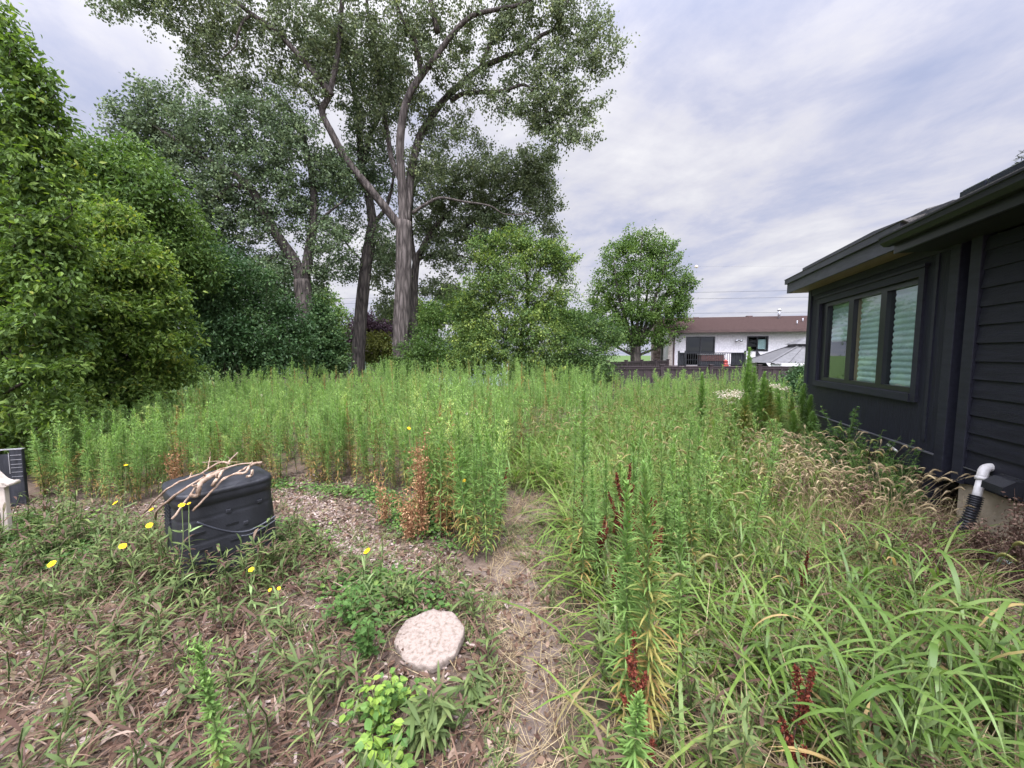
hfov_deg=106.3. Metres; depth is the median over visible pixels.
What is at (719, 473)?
grass plant
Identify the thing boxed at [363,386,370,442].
horseweed
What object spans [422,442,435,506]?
horseweed
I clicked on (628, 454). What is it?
grass plant
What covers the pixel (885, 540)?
grass plant
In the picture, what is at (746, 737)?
mixed weeds
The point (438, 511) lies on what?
dried weed
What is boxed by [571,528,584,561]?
dock plant
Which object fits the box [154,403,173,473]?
horseweed
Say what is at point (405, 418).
horseweed
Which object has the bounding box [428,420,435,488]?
horseweed
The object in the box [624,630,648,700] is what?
dock plant
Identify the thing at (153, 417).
horseweed
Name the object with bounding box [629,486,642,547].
dock plant
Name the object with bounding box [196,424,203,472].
horseweed
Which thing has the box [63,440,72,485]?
horseweed
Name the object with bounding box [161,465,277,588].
compost bin
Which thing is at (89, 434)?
horseweed
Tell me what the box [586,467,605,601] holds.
horseweed
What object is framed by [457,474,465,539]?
horseweed
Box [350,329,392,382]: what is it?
maple shrub
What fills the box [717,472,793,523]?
grass plant
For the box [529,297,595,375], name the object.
background tree
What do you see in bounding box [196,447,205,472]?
horseweed
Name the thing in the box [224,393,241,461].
horseweed
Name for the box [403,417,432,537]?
dried weed
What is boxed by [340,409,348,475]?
horseweed
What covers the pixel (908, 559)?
grass plant
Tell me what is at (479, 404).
horseweed
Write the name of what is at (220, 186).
cottonwood tree
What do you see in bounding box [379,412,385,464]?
horseweed
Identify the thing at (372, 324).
purple tree
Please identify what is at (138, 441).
horseweed
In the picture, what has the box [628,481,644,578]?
horseweed
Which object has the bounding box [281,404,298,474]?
horseweed
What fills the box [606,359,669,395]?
wood fence
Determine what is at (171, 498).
stick
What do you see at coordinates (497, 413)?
horseweed
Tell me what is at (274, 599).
yellow flower
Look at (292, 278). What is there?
background tree
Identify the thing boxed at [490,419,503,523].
horseweed
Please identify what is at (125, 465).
yellow flower
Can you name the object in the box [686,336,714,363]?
sliding door
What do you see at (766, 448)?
grass plant
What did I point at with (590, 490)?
horseweed
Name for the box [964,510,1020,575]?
dried weed
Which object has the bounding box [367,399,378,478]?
horseweed
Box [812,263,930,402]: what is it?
window
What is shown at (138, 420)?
horseweed
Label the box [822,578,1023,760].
grass plant
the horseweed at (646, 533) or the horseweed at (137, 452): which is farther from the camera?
the horseweed at (137, 452)
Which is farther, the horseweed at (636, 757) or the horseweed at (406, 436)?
the horseweed at (406, 436)
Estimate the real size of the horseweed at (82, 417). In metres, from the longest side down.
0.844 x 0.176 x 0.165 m
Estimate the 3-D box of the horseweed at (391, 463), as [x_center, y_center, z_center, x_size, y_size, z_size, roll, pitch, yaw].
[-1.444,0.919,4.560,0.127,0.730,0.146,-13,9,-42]
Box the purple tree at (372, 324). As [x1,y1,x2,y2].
[344,307,392,389]
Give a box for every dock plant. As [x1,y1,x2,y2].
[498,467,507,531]
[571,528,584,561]
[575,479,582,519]
[593,515,608,575]
[607,472,631,564]
[610,564,624,635]
[615,462,634,527]
[619,510,635,565]
[619,691,657,767]
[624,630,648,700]
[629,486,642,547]
[636,540,653,587]
[640,497,657,538]
[652,516,663,577]
[777,715,807,765]
[791,663,816,738]
[798,551,809,590]
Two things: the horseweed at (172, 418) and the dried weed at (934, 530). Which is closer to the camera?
the dried weed at (934, 530)
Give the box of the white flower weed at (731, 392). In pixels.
[713,389,743,452]
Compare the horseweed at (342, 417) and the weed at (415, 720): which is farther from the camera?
the horseweed at (342, 417)
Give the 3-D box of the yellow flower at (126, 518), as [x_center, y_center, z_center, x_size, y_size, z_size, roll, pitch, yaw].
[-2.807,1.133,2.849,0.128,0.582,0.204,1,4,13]
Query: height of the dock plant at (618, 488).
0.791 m
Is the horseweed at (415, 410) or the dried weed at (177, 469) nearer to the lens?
the dried weed at (177, 469)
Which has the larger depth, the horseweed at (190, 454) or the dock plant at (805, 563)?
the horseweed at (190, 454)
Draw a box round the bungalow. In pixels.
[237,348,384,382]
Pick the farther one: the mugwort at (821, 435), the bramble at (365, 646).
the mugwort at (821, 435)
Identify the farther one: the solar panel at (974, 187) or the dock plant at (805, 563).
the solar panel at (974, 187)
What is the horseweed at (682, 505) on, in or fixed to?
on the ground at (348, 478)
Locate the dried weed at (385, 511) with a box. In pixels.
[371,470,396,524]
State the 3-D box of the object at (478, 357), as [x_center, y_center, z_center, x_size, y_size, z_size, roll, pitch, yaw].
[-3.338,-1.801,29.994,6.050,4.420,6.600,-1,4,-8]
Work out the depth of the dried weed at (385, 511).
3.58 m
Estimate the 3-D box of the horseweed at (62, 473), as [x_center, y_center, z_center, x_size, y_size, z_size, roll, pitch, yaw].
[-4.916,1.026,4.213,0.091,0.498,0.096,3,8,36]
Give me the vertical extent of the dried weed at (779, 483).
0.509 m
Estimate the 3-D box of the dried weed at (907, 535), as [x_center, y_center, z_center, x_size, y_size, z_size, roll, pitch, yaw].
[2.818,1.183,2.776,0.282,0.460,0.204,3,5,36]
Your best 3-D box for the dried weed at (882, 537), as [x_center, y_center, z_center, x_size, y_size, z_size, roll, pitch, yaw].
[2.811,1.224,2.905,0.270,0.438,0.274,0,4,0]
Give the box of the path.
[479,499,572,767]
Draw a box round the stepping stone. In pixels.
[394,609,464,673]
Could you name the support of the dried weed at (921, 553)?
on the ground at (348, 478)
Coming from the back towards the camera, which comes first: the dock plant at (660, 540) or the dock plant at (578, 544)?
the dock plant at (578, 544)
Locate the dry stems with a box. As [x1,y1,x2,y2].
[0,473,1003,767]
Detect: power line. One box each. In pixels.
[330,297,792,303]
[336,290,786,298]
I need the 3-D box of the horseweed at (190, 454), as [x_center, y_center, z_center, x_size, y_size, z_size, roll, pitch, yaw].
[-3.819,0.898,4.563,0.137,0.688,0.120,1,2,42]
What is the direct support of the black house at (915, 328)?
on the ground at (348, 478)
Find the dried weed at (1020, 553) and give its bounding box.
[997,497,1023,600]
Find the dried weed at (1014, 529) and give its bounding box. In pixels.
[992,489,1023,592]
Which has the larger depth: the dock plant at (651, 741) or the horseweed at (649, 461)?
the horseweed at (649, 461)
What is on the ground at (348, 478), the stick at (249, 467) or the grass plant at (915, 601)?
the grass plant at (915, 601)
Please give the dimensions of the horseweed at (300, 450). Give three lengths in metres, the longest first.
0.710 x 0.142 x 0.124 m
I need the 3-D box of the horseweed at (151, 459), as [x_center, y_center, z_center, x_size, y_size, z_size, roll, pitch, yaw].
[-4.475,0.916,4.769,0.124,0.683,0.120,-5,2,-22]
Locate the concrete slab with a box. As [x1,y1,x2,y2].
[862,460,958,494]
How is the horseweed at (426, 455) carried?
on the ground at (348, 478)
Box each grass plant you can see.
[603,470,663,541]
[611,440,654,484]
[629,420,655,450]
[641,447,695,501]
[645,417,680,458]
[655,505,727,549]
[692,448,744,514]
[695,441,747,470]
[695,485,771,547]
[701,514,814,589]
[709,592,838,736]
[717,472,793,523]
[727,440,770,488]
[730,597,978,767]
[749,434,794,465]
[756,460,817,500]
[760,550,893,641]
[762,507,850,575]
[765,586,1013,767]
[791,532,914,676]
[792,605,1023,767]
[808,517,898,580]
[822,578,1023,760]
[824,638,1023,767]
[840,517,969,590]
[850,521,1023,736]
[859,530,1023,633]
[875,548,1023,760]
[918,579,1023,736]
[942,619,1023,767]
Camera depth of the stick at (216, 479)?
2.62 m
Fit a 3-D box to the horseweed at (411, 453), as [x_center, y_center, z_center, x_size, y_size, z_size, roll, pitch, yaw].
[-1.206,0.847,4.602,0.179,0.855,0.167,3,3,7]
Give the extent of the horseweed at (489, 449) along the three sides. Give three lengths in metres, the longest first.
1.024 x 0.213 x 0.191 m
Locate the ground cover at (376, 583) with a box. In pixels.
[0,415,1008,765]
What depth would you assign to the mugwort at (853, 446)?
4.58 m
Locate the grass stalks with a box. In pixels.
[521,364,802,573]
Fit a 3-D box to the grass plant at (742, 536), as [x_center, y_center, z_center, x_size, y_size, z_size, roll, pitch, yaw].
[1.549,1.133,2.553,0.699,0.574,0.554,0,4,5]
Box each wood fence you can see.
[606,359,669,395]
[610,364,803,402]
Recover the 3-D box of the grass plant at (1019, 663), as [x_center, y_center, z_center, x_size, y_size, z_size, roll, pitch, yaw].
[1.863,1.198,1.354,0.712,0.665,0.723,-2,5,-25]
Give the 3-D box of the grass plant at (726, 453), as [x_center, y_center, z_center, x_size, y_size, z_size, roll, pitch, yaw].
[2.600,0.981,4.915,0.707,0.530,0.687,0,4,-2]
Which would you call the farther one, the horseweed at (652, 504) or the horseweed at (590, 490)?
the horseweed at (590, 490)
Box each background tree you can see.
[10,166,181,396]
[166,251,330,388]
[311,281,354,382]
[373,294,450,335]
[425,282,496,369]
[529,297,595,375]
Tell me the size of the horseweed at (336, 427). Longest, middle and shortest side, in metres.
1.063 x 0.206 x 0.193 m
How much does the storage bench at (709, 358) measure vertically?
0.850 m
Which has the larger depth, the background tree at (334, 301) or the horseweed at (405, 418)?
the background tree at (334, 301)
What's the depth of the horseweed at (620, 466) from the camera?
3.49 m
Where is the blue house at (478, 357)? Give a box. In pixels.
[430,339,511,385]
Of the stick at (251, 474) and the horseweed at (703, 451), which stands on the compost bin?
the stick at (251, 474)
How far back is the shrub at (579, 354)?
14.16 m
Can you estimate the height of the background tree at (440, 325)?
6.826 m
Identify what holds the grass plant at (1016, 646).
on the ground at (348, 478)
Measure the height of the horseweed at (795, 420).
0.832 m
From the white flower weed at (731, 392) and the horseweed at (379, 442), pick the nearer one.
the horseweed at (379, 442)
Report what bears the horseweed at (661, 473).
on the ground at (348, 478)
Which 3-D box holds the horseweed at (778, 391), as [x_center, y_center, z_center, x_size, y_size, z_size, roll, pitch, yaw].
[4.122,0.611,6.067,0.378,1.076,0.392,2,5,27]
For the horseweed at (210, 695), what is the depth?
1.27 m
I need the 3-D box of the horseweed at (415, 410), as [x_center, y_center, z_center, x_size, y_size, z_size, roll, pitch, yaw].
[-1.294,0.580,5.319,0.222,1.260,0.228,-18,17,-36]
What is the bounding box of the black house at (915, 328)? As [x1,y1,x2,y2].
[784,167,1023,553]
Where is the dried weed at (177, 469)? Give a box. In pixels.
[159,441,187,482]
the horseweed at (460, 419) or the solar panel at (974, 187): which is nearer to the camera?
the solar panel at (974, 187)
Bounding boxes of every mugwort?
[771,423,797,460]
[798,435,813,467]
[800,423,834,451]
[801,435,830,467]
[810,421,843,468]
[812,440,844,481]
[819,406,863,470]
[831,438,865,487]
[833,440,856,468]
[840,460,865,498]
[844,446,903,506]
[845,430,900,481]
[863,456,918,518]
[868,435,920,500]
[882,461,928,518]
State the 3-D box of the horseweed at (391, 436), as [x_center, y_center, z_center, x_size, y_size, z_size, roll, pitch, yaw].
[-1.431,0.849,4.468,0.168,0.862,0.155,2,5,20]
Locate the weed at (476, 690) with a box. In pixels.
[449,654,498,718]
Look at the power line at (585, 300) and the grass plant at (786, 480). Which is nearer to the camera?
the grass plant at (786, 480)
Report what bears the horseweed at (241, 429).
on the ground at (348, 478)
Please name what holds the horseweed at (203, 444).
on the ground at (348, 478)
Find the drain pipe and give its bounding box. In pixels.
[930,463,994,536]
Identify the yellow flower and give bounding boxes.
[38,560,59,611]
[113,501,138,566]
[117,464,134,528]
[118,543,145,601]
[145,523,172,590]
[147,508,164,586]
[164,503,189,611]
[182,502,211,598]
[244,567,255,619]
[261,588,286,623]
[265,585,287,625]
[362,548,373,584]
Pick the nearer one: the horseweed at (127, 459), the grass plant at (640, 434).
the horseweed at (127, 459)
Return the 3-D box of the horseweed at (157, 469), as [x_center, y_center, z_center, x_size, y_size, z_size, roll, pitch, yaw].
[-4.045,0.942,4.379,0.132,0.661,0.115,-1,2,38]
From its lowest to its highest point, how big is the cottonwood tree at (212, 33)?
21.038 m
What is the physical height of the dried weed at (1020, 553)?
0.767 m
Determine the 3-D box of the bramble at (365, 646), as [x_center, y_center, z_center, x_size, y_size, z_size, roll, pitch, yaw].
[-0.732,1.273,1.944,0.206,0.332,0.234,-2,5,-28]
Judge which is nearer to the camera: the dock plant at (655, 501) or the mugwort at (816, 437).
the dock plant at (655, 501)
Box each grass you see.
[485,376,1023,767]
[499,401,1023,767]
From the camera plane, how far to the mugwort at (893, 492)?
3.46 m
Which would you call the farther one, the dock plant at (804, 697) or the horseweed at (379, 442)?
the horseweed at (379, 442)
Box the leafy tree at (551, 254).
[438,221,591,389]
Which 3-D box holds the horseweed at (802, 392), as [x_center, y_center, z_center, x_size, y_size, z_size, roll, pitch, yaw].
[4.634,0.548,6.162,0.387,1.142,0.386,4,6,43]
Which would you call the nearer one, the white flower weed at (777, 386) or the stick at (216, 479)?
the stick at (216, 479)
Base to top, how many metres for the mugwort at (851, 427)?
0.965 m
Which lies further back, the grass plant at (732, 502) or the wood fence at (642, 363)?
the wood fence at (642, 363)
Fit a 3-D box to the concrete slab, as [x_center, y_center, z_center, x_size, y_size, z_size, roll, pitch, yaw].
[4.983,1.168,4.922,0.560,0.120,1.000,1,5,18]
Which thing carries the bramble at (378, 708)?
on the ground at (348, 478)
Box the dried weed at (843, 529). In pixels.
[827,513,862,557]
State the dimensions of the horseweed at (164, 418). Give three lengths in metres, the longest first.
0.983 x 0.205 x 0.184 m
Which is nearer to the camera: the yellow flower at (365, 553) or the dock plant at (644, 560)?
the dock plant at (644, 560)
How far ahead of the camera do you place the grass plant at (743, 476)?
4.20 m
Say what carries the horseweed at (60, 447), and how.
on the ground at (348, 478)
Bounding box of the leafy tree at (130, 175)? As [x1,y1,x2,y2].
[11,123,237,410]
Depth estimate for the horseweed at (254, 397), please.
5.74 m
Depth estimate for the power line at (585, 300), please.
57.93 m
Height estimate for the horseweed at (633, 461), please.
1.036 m
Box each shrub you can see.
[0,0,112,474]
[16,186,215,443]
[124,225,328,404]
[288,293,360,403]
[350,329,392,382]
[368,294,475,394]
[530,303,629,402]
[771,362,804,407]
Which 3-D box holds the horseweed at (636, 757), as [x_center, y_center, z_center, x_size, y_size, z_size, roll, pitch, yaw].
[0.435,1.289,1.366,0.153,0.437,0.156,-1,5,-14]
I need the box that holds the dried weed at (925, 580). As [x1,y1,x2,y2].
[891,563,946,606]
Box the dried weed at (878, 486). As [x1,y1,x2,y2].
[861,476,889,499]
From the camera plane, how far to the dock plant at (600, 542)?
2.51 m
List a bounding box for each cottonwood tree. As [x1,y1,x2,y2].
[84,0,640,404]
[85,67,365,403]
[298,0,424,392]
[352,134,571,391]
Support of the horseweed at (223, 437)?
on the ground at (348, 478)
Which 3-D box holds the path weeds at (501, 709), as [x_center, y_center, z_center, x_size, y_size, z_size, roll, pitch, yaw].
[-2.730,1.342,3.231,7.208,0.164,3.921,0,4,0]
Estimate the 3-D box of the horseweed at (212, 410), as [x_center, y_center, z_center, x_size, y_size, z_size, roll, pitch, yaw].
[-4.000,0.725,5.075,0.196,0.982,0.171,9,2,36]
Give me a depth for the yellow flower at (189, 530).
2.43 m
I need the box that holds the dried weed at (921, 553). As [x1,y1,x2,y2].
[897,534,945,582]
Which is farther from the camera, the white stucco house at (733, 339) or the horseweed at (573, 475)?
the white stucco house at (733, 339)
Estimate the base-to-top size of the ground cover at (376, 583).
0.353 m
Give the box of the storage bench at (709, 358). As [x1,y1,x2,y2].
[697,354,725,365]
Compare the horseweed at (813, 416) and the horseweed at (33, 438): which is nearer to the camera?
the horseweed at (33, 438)
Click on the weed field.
(384, 391)
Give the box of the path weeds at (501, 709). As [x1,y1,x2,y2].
[12,472,603,767]
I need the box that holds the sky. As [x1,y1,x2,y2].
[0,0,1023,355]
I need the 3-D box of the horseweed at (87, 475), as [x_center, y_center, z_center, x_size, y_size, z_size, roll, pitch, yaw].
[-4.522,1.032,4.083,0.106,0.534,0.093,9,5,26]
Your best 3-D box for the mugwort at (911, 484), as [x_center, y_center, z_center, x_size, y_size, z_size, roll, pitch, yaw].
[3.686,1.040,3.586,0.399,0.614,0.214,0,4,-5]
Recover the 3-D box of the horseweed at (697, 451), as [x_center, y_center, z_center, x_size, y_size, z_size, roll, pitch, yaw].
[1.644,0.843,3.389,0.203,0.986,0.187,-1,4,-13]
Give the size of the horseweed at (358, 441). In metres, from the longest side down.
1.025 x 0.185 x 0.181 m
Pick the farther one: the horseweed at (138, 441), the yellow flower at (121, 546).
the horseweed at (138, 441)
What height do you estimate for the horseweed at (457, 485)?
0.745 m
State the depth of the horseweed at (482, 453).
3.80 m
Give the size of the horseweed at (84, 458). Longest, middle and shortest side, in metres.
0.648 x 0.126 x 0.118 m
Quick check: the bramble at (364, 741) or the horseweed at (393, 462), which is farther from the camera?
the horseweed at (393, 462)
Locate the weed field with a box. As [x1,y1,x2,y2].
[1,355,736,539]
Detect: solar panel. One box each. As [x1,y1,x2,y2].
[960,177,989,196]
[987,160,1023,183]
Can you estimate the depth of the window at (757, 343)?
27.77 m
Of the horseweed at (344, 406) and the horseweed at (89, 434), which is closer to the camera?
the horseweed at (89, 434)
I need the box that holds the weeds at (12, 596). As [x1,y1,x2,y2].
[0,500,510,767]
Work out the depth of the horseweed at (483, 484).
2.96 m
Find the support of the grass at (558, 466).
on the ground at (348, 478)
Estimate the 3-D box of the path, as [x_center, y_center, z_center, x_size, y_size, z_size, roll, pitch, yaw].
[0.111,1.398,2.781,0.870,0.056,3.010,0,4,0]
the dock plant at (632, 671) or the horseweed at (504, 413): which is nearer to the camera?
the dock plant at (632, 671)
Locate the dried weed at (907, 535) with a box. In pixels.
[879,518,928,572]
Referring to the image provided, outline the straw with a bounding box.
[0,474,619,767]
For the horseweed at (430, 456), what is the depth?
4.20 m
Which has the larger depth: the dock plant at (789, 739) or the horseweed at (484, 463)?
the horseweed at (484, 463)
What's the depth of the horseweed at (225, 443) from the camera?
4.42 m
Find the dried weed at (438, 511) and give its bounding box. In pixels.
[427,488,452,533]
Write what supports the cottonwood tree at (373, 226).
on the ground at (348, 478)
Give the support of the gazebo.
on the ground at (348, 478)
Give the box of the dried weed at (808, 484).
[792,467,812,499]
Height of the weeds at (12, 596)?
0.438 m
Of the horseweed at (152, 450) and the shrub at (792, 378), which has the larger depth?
the shrub at (792, 378)
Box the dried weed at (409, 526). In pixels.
[394,481,421,542]
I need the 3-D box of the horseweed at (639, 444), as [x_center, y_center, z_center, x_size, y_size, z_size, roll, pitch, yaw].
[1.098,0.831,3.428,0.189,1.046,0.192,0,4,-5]
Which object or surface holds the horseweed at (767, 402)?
on the ground at (348, 478)
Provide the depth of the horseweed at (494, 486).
3.22 m
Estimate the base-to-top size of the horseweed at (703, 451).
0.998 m
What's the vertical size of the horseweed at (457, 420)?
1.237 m
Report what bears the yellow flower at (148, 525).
on the ground at (348, 478)
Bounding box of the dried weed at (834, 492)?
[818,473,853,515]
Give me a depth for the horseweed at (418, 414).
3.67 m
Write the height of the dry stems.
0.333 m
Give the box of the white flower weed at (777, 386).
[755,380,789,407]
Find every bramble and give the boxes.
[324,581,376,627]
[339,670,402,736]
[344,596,385,663]
[354,718,415,767]
[379,667,426,709]
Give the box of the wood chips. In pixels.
[0,474,1023,767]
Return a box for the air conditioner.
[0,448,29,506]
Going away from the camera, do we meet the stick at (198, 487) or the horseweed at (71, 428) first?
the stick at (198, 487)
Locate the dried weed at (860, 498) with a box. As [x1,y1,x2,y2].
[847,476,880,524]
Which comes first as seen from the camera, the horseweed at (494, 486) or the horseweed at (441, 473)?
the horseweed at (494, 486)
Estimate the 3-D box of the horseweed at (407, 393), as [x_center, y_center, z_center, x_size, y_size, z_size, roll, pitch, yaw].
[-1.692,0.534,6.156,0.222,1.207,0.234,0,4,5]
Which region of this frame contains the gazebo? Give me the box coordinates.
[746,337,805,365]
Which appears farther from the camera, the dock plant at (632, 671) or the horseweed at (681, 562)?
the horseweed at (681, 562)
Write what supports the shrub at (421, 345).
on the ground at (348, 478)
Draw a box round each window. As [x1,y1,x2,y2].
[746,336,768,350]
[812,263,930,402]
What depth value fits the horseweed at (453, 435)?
3.01 m
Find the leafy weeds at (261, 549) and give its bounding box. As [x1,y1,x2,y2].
[0,477,309,607]
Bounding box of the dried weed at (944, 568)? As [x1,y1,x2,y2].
[912,541,969,593]
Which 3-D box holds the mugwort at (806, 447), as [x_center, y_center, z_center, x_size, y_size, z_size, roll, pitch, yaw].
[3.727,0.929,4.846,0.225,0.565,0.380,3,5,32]
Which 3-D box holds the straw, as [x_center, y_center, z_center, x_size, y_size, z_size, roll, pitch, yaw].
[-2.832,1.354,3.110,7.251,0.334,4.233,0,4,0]
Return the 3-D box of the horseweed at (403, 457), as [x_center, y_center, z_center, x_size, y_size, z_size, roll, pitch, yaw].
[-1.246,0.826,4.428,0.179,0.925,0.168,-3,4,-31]
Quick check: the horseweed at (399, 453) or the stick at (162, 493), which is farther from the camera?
the horseweed at (399, 453)
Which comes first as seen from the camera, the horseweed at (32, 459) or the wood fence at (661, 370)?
the horseweed at (32, 459)
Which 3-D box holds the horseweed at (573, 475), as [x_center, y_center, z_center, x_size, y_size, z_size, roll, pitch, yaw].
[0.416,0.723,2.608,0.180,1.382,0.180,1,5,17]
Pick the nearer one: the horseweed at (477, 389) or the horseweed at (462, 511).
the horseweed at (462, 511)
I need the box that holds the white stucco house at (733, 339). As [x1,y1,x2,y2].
[650,309,806,365]
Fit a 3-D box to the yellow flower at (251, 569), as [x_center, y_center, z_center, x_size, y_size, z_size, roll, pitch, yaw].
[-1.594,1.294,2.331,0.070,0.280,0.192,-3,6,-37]
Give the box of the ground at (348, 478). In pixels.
[0,356,1023,767]
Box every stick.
[144,461,230,511]
[153,462,253,519]
[171,468,227,519]
[188,471,222,497]
[192,466,247,510]
[211,469,224,486]
[234,461,261,475]
[246,469,253,477]
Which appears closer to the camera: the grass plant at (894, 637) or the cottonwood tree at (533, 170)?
the grass plant at (894, 637)
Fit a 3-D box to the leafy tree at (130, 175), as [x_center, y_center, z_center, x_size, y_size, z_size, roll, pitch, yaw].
[-10.065,-2.785,9.807,5.065,7.404,3.304,0,4,0]
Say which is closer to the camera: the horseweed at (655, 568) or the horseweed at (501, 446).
the horseweed at (655, 568)
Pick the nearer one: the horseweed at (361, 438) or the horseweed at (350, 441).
the horseweed at (361, 438)
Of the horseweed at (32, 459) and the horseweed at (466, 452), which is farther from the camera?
the horseweed at (32, 459)
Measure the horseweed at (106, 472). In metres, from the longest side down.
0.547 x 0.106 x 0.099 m
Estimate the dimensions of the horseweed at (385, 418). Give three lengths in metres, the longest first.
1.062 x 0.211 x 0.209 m
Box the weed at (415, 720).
[399,678,479,760]
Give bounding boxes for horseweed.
[28,436,37,480]
[30,431,49,493]
[39,426,56,481]
[55,433,71,502]
[56,457,68,496]
[62,421,78,485]
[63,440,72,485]
[68,434,83,468]
[70,424,79,475]
[76,416,91,473]
[77,437,92,482]
[78,426,90,495]
[80,460,90,500]
[81,416,100,497]
[89,443,100,495]
[94,433,112,502]
[100,452,108,495]
[101,419,122,505]
[107,431,118,480]
[108,409,123,491]
[111,410,119,469]
[117,420,139,503]
[126,437,134,485]
[127,416,143,493]
[130,408,144,482]
[131,440,144,501]
[135,412,152,493]
[141,404,154,483]
[146,409,158,470]
[148,431,155,484]
[149,406,169,480]
[149,428,158,480]
[153,441,160,494]
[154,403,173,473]
[159,394,173,449]
[159,446,167,482]
[170,415,189,461]
[172,408,187,473]
[177,409,186,472]
[177,632,238,767]
[186,432,194,472]
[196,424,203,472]
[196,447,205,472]
[198,430,208,471]
[200,402,213,469]
[202,413,209,467]
[210,432,217,470]
[219,413,231,465]
[221,433,231,465]
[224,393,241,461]
[235,417,245,460]
[249,386,264,459]
[250,405,261,460]
[251,413,259,461]
[258,408,272,472]
[266,398,275,459]
[273,408,284,470]
[278,391,286,450]
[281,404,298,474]
[294,420,303,463]
[302,409,315,469]
[313,404,321,463]
[324,437,331,483]
[327,405,336,457]
[330,395,345,467]
[332,400,346,482]
[334,397,343,470]
[340,387,350,475]
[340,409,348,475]
[342,400,348,473]
[346,416,356,467]
[351,403,364,487]
[356,426,369,488]
[359,418,367,472]
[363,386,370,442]
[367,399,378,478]
[373,403,385,486]
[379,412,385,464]
[381,406,398,483]
[385,432,397,490]
[386,420,394,486]
[388,414,396,476]
[390,392,400,451]
[391,403,426,509]
[391,441,397,487]
[394,405,404,481]
[396,418,409,489]
[398,404,409,480]
[401,410,410,472]
[402,381,412,426]
[405,420,417,485]
[408,389,438,516]
[409,384,421,450]
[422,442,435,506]
[423,439,431,517]
[427,416,441,502]
[427,431,433,496]
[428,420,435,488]
[435,420,445,507]
[436,455,443,499]
[440,400,477,553]
[441,430,457,510]
[443,382,452,470]
[445,396,463,485]
[445,453,454,517]
[446,393,469,483]
[446,406,470,548]
[450,416,470,531]
[452,461,465,543]
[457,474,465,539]
[459,406,472,523]
[459,412,473,529]
[463,453,473,524]
[464,414,488,538]
[465,411,488,543]
[465,444,482,562]
[466,419,486,513]
[473,408,492,561]
[474,387,482,411]
[477,399,490,477]
[479,438,489,517]
[481,429,499,529]
[482,420,512,554]
[483,424,505,533]
[487,442,501,539]
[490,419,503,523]
[490,425,513,543]
[492,401,506,480]
[494,440,508,511]
[499,387,513,449]
[502,456,509,510]
[554,395,561,435]
[562,390,584,588]
[568,376,599,612]
[578,485,601,575]
[580,463,599,539]
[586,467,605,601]
[597,456,617,551]
[599,480,651,734]
[609,528,638,634]
[611,689,656,767]
[612,455,627,513]
[612,469,631,539]
[619,458,683,741]
[619,563,651,663]
[624,431,641,520]
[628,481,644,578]
[630,421,645,508]
[636,441,654,546]
[638,534,665,614]
[640,495,660,558]
[647,452,659,519]
[653,422,667,520]
[655,474,675,561]
[660,435,679,547]
[662,493,684,574]
[665,498,696,661]
[672,484,685,534]
[673,479,692,551]
[678,416,696,520]
[680,455,704,580]
[691,425,707,511]
[693,371,710,434]
[693,429,712,523]
[722,402,741,451]
[730,392,756,466]
[731,347,756,440]
[738,356,756,434]
[745,366,760,441]
[749,371,770,451]
[754,380,775,440]
[761,386,779,440]
[766,390,784,444]
[772,393,789,445]
[783,397,802,452]
[785,410,805,457]
[796,383,807,440]
[799,394,817,441]
[801,411,821,459]
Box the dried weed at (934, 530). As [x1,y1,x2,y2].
[915,505,965,561]
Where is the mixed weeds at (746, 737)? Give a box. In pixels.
[562,474,1023,767]
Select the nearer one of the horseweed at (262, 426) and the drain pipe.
the drain pipe
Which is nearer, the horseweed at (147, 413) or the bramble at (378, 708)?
the bramble at (378, 708)
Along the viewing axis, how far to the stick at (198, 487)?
2.56 m
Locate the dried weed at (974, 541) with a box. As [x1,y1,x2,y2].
[955,522,1002,567]
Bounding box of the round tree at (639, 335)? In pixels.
[576,219,702,360]
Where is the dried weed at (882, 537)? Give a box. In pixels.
[858,520,907,563]
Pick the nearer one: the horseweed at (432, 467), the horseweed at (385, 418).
the horseweed at (432, 467)
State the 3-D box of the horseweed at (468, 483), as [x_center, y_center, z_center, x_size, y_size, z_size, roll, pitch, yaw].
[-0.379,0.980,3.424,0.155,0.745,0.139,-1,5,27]
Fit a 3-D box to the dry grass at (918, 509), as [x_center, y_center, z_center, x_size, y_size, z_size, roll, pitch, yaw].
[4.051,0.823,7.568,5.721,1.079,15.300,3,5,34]
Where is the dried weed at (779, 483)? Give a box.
[764,478,787,513]
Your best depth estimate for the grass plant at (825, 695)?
1.50 m
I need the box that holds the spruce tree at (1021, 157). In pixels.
[1011,151,1023,165]
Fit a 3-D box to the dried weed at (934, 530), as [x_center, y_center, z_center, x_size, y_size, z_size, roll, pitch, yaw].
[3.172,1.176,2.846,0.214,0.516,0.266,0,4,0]
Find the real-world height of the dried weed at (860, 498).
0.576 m
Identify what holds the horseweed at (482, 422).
on the ground at (348, 478)
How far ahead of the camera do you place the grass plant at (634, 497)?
3.34 m
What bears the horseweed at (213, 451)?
on the ground at (348, 478)
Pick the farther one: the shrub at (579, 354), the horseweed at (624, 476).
the shrub at (579, 354)
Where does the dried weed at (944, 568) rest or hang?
on the ground at (348, 478)
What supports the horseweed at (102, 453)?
on the ground at (348, 478)

